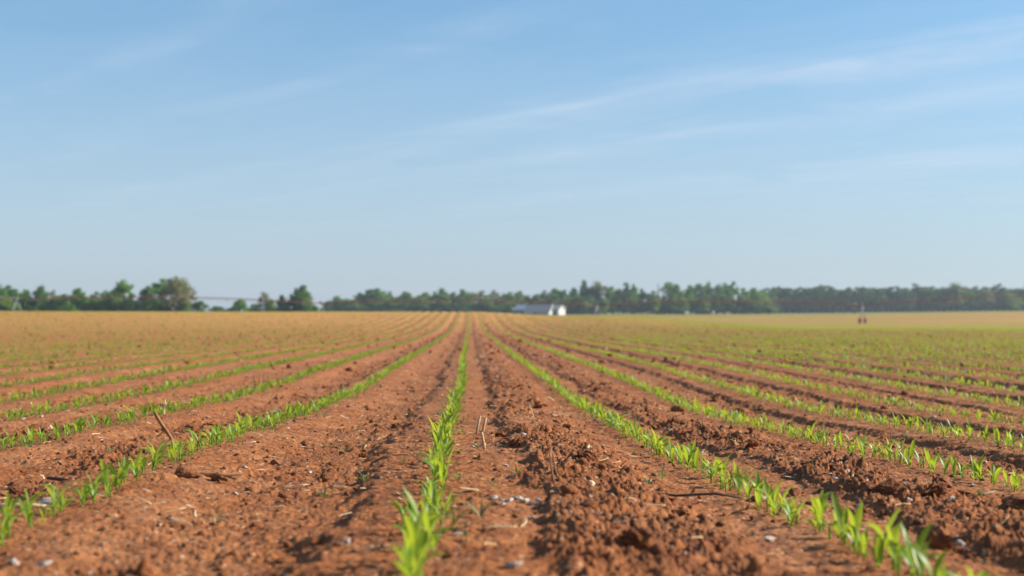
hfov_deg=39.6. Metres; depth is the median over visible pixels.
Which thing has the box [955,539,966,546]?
pale stone
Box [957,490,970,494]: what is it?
soil clod
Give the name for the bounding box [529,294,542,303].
broadleaf tree
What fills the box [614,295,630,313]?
bush
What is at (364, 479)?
weed sprout
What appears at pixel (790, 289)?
pine tree
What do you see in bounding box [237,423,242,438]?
corn seedling
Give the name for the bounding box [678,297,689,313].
broadleaf tree
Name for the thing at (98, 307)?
bush
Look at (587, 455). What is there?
soil clod
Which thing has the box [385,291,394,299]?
broadleaf tree
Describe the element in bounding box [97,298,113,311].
bush
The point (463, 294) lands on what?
broadleaf tree
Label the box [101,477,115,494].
corn seedling
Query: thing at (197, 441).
corn seedling
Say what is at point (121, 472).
corn seedling
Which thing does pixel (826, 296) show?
pine tree
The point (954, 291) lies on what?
broadleaf tree
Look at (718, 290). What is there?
broadleaf tree
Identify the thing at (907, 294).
pine tree
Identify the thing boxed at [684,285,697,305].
broadleaf tree
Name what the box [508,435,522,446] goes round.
soil clod
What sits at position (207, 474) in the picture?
fallen stick
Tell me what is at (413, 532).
corn seedling
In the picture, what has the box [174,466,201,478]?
soil clod
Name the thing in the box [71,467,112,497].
corn seedling
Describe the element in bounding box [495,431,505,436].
soil clod
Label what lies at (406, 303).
bush
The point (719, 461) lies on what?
corn seedling
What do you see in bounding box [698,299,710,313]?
broadleaf tree
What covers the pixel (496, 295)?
broadleaf tree
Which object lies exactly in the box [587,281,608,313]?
broadleaf tree
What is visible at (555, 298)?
bush
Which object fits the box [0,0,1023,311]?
sky
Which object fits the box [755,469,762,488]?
corn seedling
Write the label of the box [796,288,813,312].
pine tree
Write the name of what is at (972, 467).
corn seedling
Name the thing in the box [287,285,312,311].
broadleaf tree
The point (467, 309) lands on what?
bush
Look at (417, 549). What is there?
corn seedling
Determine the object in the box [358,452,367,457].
soil clod
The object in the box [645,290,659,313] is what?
broadleaf tree
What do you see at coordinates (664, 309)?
bush
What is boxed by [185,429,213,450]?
corn seedling
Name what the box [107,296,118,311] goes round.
bush
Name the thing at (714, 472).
corn seedling
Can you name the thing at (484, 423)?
cut stalk
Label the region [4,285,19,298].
broadleaf tree
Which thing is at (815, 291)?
pine tree
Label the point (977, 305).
pine tree
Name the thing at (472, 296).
broadleaf tree
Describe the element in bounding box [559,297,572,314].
bush
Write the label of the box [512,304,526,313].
farm shed
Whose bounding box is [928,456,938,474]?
corn seedling
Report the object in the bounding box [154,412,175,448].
bent stalk
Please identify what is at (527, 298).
broadleaf tree
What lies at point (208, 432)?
corn seedling
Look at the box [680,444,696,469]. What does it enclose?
corn seedling
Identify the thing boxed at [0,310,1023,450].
corn stand
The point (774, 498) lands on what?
corn seedling
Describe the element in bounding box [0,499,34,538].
corn seedling
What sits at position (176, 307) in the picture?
bush
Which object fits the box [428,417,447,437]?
corn seedling
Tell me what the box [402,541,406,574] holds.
corn seedling
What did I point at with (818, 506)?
corn seedling
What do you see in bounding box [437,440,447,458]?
corn seedling
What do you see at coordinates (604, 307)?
broadleaf tree
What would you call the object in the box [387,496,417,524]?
corn seedling
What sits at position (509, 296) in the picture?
broadleaf tree
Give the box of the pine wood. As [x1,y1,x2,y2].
[752,287,1021,312]
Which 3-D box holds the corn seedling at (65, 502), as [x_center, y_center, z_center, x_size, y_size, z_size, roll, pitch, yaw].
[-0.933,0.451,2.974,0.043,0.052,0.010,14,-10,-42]
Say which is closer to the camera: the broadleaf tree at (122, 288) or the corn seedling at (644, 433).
the corn seedling at (644, 433)
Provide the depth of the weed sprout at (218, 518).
2.83 m
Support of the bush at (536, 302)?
on the ground
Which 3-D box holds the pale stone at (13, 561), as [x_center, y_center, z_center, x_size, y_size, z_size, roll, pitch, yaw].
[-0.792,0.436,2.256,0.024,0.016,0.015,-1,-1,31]
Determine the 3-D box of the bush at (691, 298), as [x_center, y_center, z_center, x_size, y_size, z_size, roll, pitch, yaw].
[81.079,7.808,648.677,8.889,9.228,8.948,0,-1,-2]
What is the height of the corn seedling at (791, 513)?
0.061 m
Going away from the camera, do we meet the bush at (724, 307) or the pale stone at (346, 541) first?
the pale stone at (346, 541)
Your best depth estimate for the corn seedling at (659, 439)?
5.00 m
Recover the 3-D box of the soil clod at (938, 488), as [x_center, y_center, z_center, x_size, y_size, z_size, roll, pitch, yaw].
[1.044,0.504,3.494,0.071,0.060,0.062,0,-1,0]
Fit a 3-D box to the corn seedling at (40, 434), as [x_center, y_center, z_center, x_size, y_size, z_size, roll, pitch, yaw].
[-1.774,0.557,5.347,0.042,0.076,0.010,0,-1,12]
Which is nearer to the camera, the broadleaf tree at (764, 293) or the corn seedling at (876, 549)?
the corn seedling at (876, 549)
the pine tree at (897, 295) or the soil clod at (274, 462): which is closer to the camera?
the soil clod at (274, 462)
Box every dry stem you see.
[549,449,553,480]
[552,452,557,477]
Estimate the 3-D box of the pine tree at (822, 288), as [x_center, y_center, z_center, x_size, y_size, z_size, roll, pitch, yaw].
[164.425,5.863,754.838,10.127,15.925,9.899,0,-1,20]
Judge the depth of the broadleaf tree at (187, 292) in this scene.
415.62 m
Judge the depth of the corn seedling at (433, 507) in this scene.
2.61 m
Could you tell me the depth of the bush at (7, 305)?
375.78 m
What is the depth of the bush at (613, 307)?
645.82 m
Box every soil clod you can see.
[9,485,27,494]
[25,485,44,496]
[29,424,38,428]
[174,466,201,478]
[211,472,228,484]
[270,459,280,465]
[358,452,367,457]
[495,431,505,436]
[505,401,513,406]
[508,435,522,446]
[533,404,542,408]
[576,451,596,461]
[583,451,596,457]
[617,527,661,550]
[670,405,684,411]
[710,395,720,401]
[730,432,747,439]
[744,440,760,449]
[775,569,798,575]
[829,463,843,467]
[875,477,899,494]
[916,530,956,551]
[922,481,948,496]
[932,473,953,487]
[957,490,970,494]
[995,494,1023,510]
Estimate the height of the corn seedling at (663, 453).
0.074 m
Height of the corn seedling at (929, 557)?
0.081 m
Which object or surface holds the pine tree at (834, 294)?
on the ground
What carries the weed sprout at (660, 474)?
on the ground
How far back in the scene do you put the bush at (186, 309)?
397.90 m
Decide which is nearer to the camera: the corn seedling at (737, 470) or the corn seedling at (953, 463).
the corn seedling at (737, 470)
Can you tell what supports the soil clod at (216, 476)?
on the ground
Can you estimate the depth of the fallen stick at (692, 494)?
3.43 m
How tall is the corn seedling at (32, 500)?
0.080 m
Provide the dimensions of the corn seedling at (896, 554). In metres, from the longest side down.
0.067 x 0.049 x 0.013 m
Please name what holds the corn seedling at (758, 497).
on the ground
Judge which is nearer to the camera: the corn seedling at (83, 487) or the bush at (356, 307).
the corn seedling at (83, 487)
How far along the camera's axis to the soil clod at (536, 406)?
7.68 m
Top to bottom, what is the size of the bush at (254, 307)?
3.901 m
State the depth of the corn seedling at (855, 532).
2.47 m
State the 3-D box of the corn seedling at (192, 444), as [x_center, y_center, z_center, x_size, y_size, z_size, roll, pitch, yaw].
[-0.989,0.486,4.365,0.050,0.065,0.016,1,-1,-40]
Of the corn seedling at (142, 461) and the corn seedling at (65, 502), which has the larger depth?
the corn seedling at (142, 461)
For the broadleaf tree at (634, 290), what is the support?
on the ground
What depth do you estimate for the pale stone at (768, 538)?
2.67 m
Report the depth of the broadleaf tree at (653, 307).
637.39 m
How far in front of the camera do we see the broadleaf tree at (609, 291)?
668.01 m
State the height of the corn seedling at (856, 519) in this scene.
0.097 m
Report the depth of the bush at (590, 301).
645.43 m
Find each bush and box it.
[0,297,19,310]
[14,298,42,310]
[39,299,52,311]
[49,295,63,310]
[57,302,79,311]
[81,299,93,310]
[86,298,102,311]
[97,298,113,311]
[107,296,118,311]
[134,299,152,310]
[144,298,165,311]
[157,302,171,311]
[166,298,182,311]
[177,298,191,311]
[189,300,209,311]
[207,306,225,311]
[229,300,248,311]
[246,304,262,311]
[272,303,304,311]
[307,301,317,311]
[320,303,336,311]
[327,301,345,311]
[336,301,354,311]
[347,302,359,311]
[357,303,370,311]
[364,299,380,311]
[371,302,390,311]
[382,301,397,311]
[389,302,405,311]
[398,301,415,311]
[408,299,422,311]
[414,299,431,311]
[424,302,439,311]
[434,299,450,311]
[440,302,456,311]
[449,299,467,311]
[458,301,473,311]
[468,302,482,311]
[476,299,492,311]
[484,301,501,312]
[495,299,509,312]
[499,303,514,312]
[511,300,522,310]
[530,299,543,303]
[547,295,563,304]
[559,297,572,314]
[565,299,580,314]
[573,295,585,314]
[579,295,596,313]
[590,301,604,313]
[597,298,614,313]
[608,296,621,313]
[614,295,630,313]
[622,297,638,313]
[631,299,649,313]
[639,298,655,313]
[649,294,664,312]
[656,300,672,313]
[665,295,683,313]
[672,298,689,313]
[686,295,697,313]
[690,300,708,313]
[700,295,713,313]
[708,295,726,313]
[717,295,732,313]
[727,299,740,313]
[733,295,747,313]
[741,299,756,313]
[752,302,766,313]
[757,302,779,313]
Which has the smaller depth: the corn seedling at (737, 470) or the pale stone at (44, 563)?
the pale stone at (44, 563)
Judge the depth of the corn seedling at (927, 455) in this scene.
4.40 m
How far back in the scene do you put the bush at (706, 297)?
648.13 m
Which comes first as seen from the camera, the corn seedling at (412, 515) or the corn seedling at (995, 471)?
the corn seedling at (412, 515)
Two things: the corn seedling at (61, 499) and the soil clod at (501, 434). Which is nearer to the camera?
the corn seedling at (61, 499)
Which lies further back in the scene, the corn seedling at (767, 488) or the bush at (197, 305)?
the bush at (197, 305)
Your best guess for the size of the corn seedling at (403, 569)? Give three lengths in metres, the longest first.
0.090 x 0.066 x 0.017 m
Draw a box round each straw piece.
[360,545,392,550]
[488,525,516,527]
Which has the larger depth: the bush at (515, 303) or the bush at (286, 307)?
the bush at (515, 303)
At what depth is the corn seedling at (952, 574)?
1.95 m
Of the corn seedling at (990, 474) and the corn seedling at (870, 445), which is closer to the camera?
the corn seedling at (990, 474)
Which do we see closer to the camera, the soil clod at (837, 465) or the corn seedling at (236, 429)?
the soil clod at (837, 465)
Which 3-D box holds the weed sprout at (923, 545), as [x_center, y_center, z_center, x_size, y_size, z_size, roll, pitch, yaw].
[0.691,0.435,2.384,0.050,0.053,0.064,1,-1,-36]
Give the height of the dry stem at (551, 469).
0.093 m
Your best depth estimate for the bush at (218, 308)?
465.89 m
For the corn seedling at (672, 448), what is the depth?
4.62 m
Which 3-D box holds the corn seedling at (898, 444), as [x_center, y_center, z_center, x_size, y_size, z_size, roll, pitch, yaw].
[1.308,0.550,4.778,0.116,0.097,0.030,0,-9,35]
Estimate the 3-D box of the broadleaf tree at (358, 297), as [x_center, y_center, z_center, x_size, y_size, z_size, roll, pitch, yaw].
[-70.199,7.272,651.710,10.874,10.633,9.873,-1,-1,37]
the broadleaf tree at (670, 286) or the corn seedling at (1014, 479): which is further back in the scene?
the broadleaf tree at (670, 286)
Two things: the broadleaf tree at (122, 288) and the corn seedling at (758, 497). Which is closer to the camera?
the corn seedling at (758, 497)
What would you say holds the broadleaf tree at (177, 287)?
on the ground
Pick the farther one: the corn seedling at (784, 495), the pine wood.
the pine wood
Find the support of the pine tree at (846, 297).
on the ground
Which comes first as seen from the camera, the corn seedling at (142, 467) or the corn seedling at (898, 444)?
the corn seedling at (142, 467)
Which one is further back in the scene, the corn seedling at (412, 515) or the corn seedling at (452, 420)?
the corn seedling at (452, 420)
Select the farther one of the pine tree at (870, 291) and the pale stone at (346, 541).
the pine tree at (870, 291)
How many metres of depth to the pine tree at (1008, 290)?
736.44 m
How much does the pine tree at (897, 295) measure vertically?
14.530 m
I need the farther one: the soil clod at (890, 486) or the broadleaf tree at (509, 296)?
the broadleaf tree at (509, 296)
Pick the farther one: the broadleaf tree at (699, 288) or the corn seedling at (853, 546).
the broadleaf tree at (699, 288)
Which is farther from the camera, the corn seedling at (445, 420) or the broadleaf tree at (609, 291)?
the broadleaf tree at (609, 291)
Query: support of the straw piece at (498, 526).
on the ground
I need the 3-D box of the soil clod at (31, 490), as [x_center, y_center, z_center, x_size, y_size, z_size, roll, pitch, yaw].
[-1.192,0.512,3.558,0.052,0.037,0.049,0,-1,-20]
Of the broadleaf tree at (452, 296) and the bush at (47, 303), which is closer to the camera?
the bush at (47, 303)
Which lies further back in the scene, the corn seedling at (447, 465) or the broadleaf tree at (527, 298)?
the broadleaf tree at (527, 298)
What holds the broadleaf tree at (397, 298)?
on the ground
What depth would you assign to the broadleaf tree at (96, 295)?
402.08 m
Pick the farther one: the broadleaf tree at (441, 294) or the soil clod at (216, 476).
the broadleaf tree at (441, 294)
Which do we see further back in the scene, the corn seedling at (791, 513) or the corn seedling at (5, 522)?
the corn seedling at (791, 513)
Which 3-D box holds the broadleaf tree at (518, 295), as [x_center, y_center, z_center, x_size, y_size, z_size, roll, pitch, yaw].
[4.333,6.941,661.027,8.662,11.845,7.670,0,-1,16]
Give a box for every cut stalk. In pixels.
[475,415,480,433]
[480,432,485,449]
[481,417,486,433]
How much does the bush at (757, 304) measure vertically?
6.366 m
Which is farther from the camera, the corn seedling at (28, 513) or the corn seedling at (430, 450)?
the corn seedling at (430, 450)
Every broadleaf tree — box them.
[0,284,10,309]
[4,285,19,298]
[14,289,33,310]
[32,285,48,311]
[47,290,55,299]
[64,288,91,311]
[89,291,102,309]
[99,290,107,298]
[101,292,111,310]
[108,279,135,311]
[134,285,155,304]
[150,278,171,301]
[157,276,193,311]
[171,281,196,301]
[256,291,272,310]
[264,299,276,311]
[275,294,289,311]
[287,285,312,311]
[329,295,343,308]
[348,292,366,303]
[360,289,377,310]
[370,288,391,303]
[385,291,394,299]
[392,296,405,304]
[399,291,414,305]
[412,295,424,303]
[420,292,433,302]
[427,291,437,304]
[434,288,451,303]
[447,292,456,304]
[457,289,468,305]
[466,292,479,302]
[476,290,488,301]
[487,289,499,309]
[499,292,515,307]
[514,290,526,303]
[523,295,530,303]
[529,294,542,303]
[539,290,550,299]
[547,288,560,301]
[558,289,571,301]
[569,288,582,298]
[579,280,589,297]
[580,302,589,313]
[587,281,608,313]
[591,291,602,305]
[599,298,609,312]
[603,286,613,313]
[611,288,621,313]
[621,282,632,313]
[630,284,639,299]
[637,288,647,313]
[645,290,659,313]
[650,297,660,314]
[660,282,679,300]
[667,284,684,298]
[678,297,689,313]
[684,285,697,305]
[692,283,705,310]
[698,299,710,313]
[702,281,711,296]
[709,283,726,313]
[720,282,733,299]
[729,281,738,299]
[736,288,754,305]
[748,288,766,302]
[760,290,771,306]
[924,294,944,311]
[934,289,954,311]
[942,282,966,311]
[961,291,979,310]
[975,289,996,310]
[995,297,1013,310]
[996,292,1023,310]
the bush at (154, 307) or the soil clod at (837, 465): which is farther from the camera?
the bush at (154, 307)
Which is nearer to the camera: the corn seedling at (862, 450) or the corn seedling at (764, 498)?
the corn seedling at (764, 498)
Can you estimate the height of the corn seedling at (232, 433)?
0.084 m
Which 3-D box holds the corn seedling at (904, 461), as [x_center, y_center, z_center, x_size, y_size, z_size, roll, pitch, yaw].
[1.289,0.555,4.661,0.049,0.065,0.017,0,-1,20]
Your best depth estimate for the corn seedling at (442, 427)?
4.69 m
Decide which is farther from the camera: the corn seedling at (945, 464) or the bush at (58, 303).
the bush at (58, 303)
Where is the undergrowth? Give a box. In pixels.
[1,374,1023,557]
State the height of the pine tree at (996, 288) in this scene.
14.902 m
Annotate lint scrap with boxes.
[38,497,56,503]
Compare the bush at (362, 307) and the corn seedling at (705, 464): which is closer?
the corn seedling at (705, 464)
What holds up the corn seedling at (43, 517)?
on the ground
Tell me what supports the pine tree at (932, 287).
on the ground
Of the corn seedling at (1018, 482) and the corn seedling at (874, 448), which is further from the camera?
the corn seedling at (874, 448)
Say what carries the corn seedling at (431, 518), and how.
on the ground
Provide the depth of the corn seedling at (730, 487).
3.75 m
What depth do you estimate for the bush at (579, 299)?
645.82 m
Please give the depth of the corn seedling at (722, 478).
3.81 m
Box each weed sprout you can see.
[204,511,228,526]
[316,483,332,497]
[356,469,374,482]
[436,500,469,523]
[465,497,495,516]
[504,464,522,472]
[643,473,655,484]
[653,464,667,479]
[915,536,928,554]
[971,486,984,495]
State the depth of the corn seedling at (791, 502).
3.07 m
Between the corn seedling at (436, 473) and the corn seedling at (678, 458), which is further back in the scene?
the corn seedling at (678, 458)
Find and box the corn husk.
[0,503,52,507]
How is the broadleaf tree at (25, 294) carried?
on the ground
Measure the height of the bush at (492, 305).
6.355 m
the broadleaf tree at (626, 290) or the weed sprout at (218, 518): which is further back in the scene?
the broadleaf tree at (626, 290)
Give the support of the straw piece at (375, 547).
on the ground
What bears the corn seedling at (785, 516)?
on the ground
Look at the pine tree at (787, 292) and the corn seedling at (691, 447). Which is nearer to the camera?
the corn seedling at (691, 447)
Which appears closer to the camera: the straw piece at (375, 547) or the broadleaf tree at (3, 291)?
the straw piece at (375, 547)
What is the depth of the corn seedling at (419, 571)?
1.70 m
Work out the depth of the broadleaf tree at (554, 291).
665.53 m
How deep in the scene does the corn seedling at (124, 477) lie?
3.40 m
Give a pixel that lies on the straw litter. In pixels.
(490, 408)
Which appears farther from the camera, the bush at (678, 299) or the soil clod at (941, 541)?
the bush at (678, 299)
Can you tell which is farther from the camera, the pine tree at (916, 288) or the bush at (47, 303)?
the pine tree at (916, 288)
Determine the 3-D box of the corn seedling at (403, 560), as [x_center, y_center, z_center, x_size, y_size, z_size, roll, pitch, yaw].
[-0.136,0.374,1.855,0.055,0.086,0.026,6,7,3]
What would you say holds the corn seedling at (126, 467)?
on the ground
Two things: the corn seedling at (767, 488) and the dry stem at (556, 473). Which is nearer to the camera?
the corn seedling at (767, 488)
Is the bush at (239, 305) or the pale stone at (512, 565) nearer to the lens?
the pale stone at (512, 565)
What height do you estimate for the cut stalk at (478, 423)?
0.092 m
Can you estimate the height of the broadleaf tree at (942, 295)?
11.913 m
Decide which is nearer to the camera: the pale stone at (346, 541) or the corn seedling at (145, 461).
the pale stone at (346, 541)
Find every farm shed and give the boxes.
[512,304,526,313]
[523,304,553,314]
[551,305,565,314]
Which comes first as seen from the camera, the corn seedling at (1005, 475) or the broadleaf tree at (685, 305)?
the corn seedling at (1005, 475)
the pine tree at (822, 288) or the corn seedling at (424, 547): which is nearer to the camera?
the corn seedling at (424, 547)
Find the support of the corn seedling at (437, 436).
on the ground
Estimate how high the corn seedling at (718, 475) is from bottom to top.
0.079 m
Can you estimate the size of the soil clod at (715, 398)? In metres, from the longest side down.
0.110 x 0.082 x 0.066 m
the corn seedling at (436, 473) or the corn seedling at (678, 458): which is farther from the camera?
the corn seedling at (678, 458)
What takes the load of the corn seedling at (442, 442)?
on the ground
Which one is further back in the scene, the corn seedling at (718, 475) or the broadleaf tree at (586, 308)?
the broadleaf tree at (586, 308)
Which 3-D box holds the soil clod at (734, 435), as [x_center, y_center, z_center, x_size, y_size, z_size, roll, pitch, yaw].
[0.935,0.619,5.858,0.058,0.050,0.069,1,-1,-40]
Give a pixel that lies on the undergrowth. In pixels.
(456, 477)
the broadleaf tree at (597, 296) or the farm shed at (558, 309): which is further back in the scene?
the broadleaf tree at (597, 296)
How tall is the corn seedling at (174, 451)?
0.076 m
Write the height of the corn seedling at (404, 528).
0.086 m
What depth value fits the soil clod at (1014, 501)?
3.11 m
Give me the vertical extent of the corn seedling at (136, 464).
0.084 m
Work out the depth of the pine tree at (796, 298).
737.40 m
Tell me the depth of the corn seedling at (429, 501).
2.85 m
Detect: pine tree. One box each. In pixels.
[764,288,778,307]
[768,287,786,309]
[775,286,790,312]
[778,287,794,312]
[782,288,801,312]
[785,287,812,312]
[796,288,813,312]
[800,287,820,312]
[809,286,823,312]
[818,284,827,312]
[819,285,838,312]
[825,287,841,312]
[834,289,856,312]
[835,289,844,312]
[846,287,858,312]
[847,287,866,312]
[853,286,871,312]
[858,287,879,311]
[867,288,883,311]
[870,288,891,311]
[878,287,897,311]
[883,288,894,311]
[887,286,905,311]
[892,288,906,311]
[898,288,916,311]
[910,283,922,311]
[913,289,928,311]
[915,287,935,311]
[925,286,937,311]
[925,288,941,311]
[952,290,973,310]
[967,286,980,310]
[981,290,996,310]
[988,283,1003,310]
[993,287,1011,310]
[1015,288,1023,310]
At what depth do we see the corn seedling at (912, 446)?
4.61 m
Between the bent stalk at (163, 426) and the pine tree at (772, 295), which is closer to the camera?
the bent stalk at (163, 426)
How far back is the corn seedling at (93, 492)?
3.07 m
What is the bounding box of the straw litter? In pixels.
[0,318,1023,575]
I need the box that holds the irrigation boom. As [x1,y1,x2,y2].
[0,296,1023,323]
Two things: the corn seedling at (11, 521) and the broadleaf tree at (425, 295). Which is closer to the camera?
the corn seedling at (11, 521)
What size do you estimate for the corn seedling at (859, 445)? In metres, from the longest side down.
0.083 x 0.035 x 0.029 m
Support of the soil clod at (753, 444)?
on the ground
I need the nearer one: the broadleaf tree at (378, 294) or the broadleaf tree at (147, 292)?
the broadleaf tree at (147, 292)
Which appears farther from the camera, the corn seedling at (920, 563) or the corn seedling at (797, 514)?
the corn seedling at (797, 514)
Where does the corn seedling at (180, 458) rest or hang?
on the ground
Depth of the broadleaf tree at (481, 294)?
657.60 m
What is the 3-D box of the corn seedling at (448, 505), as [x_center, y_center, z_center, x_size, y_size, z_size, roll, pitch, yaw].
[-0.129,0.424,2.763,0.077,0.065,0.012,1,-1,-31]
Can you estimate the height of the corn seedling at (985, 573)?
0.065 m
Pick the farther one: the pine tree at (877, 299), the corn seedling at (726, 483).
the pine tree at (877, 299)
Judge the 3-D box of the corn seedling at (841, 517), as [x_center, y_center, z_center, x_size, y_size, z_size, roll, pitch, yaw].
[0.618,0.435,2.619,0.029,0.105,0.087,-5,7,-21]
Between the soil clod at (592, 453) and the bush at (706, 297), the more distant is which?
the bush at (706, 297)
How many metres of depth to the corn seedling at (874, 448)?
5.09 m
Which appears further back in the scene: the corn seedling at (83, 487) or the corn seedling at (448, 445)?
the corn seedling at (448, 445)
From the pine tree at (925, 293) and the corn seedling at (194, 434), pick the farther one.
the pine tree at (925, 293)
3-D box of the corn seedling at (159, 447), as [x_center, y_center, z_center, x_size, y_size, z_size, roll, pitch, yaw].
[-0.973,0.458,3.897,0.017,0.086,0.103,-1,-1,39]
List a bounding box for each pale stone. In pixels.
[6,558,18,564]
[37,560,52,566]
[337,538,349,543]
[503,561,522,567]
[512,495,523,499]
[519,498,528,502]
[763,536,775,540]
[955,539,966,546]
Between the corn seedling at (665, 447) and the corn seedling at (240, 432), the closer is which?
the corn seedling at (665, 447)
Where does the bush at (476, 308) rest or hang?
on the ground
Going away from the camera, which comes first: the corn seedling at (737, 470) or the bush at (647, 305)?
the corn seedling at (737, 470)
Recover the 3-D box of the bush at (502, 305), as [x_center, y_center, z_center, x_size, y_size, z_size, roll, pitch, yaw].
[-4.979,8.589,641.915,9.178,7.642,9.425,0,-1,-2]
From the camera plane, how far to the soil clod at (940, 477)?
3.81 m
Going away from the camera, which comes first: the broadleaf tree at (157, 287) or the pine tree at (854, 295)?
the broadleaf tree at (157, 287)
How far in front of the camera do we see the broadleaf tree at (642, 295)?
662.39 m
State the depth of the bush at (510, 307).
640.00 m
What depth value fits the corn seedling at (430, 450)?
3.83 m
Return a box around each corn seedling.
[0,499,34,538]
[0,508,11,547]
[1,430,19,447]
[2,437,8,450]
[3,491,26,532]
[4,489,48,522]
[7,431,22,447]
[19,498,33,527]
[24,426,34,443]
[30,426,35,443]
[38,427,44,442]
[38,509,52,523]
[39,500,53,515]
[43,483,67,510]
[43,484,84,511]
[48,488,61,515]
[62,493,74,510]
[70,486,92,504]
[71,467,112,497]
[79,480,88,502]
[84,482,107,503]
[100,457,140,485]
[100,458,111,493]
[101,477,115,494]
[109,462,121,489]
[118,459,124,486]
[123,455,129,482]
[127,457,145,475]
[129,449,144,477]
[129,464,140,480]
[132,450,151,469]
[137,447,169,470]
[140,457,145,473]
[142,439,169,462]
[146,439,164,466]
[152,451,156,465]
[167,442,187,463]
[167,444,172,461]
[168,440,186,461]
[176,440,185,453]
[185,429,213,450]
[186,436,196,453]
[188,431,207,451]
[196,431,223,446]
[204,426,214,444]
[210,423,224,444]
[227,423,246,436]
[229,412,245,434]
[229,425,235,441]
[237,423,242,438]
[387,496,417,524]
[388,543,431,575]
[391,544,435,575]
[393,518,459,563]
[393,528,440,575]
[393,533,422,568]
[399,542,411,571]
[402,486,440,524]
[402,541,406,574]
[403,495,429,523]
[404,506,424,549]
[404,507,431,526]
[415,476,443,489]
[416,557,422,575]
[420,448,446,483]
[420,484,428,505]
[420,530,432,559]
[421,447,441,457]
[421,488,439,510]
[421,500,447,539]
[422,498,460,524]
[424,447,460,466]
[424,504,435,529]
[427,424,461,444]
[427,450,445,485]
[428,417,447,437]
[429,421,444,432]
[429,481,446,517]
[429,490,461,517]
[429,527,440,551]
[431,463,442,481]
[431,484,436,517]
[432,430,442,453]
[436,468,447,487]
[437,436,454,446]
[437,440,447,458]
[441,414,447,428]
[442,430,446,443]
[443,439,454,453]
[443,447,457,480]
[445,414,449,432]
[449,414,455,430]
[643,428,647,446]
[650,428,669,454]
[652,441,669,457]
[654,440,676,459]
[657,443,660,457]
[661,444,673,459]
[667,441,674,463]
[671,447,684,464]
[674,442,683,460]
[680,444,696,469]
[688,440,700,467]
[691,448,698,472]
[695,461,726,483]
[697,459,721,477]
[700,453,707,473]
[701,456,720,476]
[703,465,735,487]
[715,455,729,475]
[715,470,744,490]
[719,474,733,491]
[721,469,727,488]
[733,461,743,484]
[733,465,754,496]
[733,473,743,494]
[736,467,742,493]
[740,475,754,497]
[741,480,747,499]
[745,476,762,492]
[751,488,762,510]
[752,489,772,511]
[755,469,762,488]
[758,480,782,516]
[763,477,771,506]
[764,499,779,517]
[772,497,808,520]
[778,485,796,511]
[780,495,796,515]
[780,497,807,524]
[784,501,796,526]
[800,492,830,527]
[806,517,817,531]
[810,511,837,539]
[811,490,827,532]
[831,491,857,543]
[832,509,848,538]
[839,431,843,449]
[842,528,862,553]
[845,501,862,545]
[850,524,872,556]
[853,433,872,454]
[853,443,869,455]
[857,438,861,455]
[857,506,902,563]
[858,527,868,560]
[861,440,886,457]
[869,442,887,456]
[871,534,881,567]
[878,437,903,459]
[883,448,895,459]
[884,445,901,461]
[885,520,901,570]
[887,520,932,575]
[888,542,907,575]
[889,437,917,461]
[899,449,909,463]
[900,547,945,575]
[904,444,909,463]
[905,542,946,575]
[907,439,914,464]
[908,539,931,575]
[913,448,931,468]
[924,447,930,471]
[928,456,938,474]
[934,450,951,474]
[937,569,1000,575]
[938,560,950,575]
[951,456,957,477]
[954,461,968,476]
[965,454,983,479]
[966,566,992,575]
[967,460,985,480]
[980,467,1007,482]
[991,463,1001,484]
[1003,469,1006,486]
[1006,474,1015,488]
[1010,476,1022,490]
[1012,470,1018,491]
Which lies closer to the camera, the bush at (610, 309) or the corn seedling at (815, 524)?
the corn seedling at (815, 524)
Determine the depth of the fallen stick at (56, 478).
3.87 m
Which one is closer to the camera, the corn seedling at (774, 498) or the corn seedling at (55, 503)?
the corn seedling at (55, 503)
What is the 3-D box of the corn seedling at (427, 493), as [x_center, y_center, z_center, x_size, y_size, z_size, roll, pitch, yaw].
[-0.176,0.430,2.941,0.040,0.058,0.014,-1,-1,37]
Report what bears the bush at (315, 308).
on the ground
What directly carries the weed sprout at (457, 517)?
on the ground
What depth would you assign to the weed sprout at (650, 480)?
3.77 m
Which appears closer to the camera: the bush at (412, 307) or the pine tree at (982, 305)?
the bush at (412, 307)
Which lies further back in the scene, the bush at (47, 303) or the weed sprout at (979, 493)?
the bush at (47, 303)
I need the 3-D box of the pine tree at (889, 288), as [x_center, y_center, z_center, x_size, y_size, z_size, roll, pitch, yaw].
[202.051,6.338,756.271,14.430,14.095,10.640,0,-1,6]
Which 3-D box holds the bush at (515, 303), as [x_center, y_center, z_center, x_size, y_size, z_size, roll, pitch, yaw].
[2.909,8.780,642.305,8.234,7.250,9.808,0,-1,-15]
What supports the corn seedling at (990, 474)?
on the ground
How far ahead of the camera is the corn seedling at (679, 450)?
4.65 m
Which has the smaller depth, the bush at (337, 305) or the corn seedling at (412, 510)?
the corn seedling at (412, 510)
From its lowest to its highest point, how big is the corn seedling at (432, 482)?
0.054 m
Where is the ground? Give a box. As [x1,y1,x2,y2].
[0,311,1023,575]
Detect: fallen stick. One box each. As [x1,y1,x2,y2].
[46,477,69,480]
[199,472,241,476]
[658,492,740,498]
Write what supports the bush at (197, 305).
on the ground
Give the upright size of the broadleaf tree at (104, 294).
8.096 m
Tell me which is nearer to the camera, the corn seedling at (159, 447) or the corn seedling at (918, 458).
the corn seedling at (159, 447)
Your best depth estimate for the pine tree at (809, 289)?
746.97 m

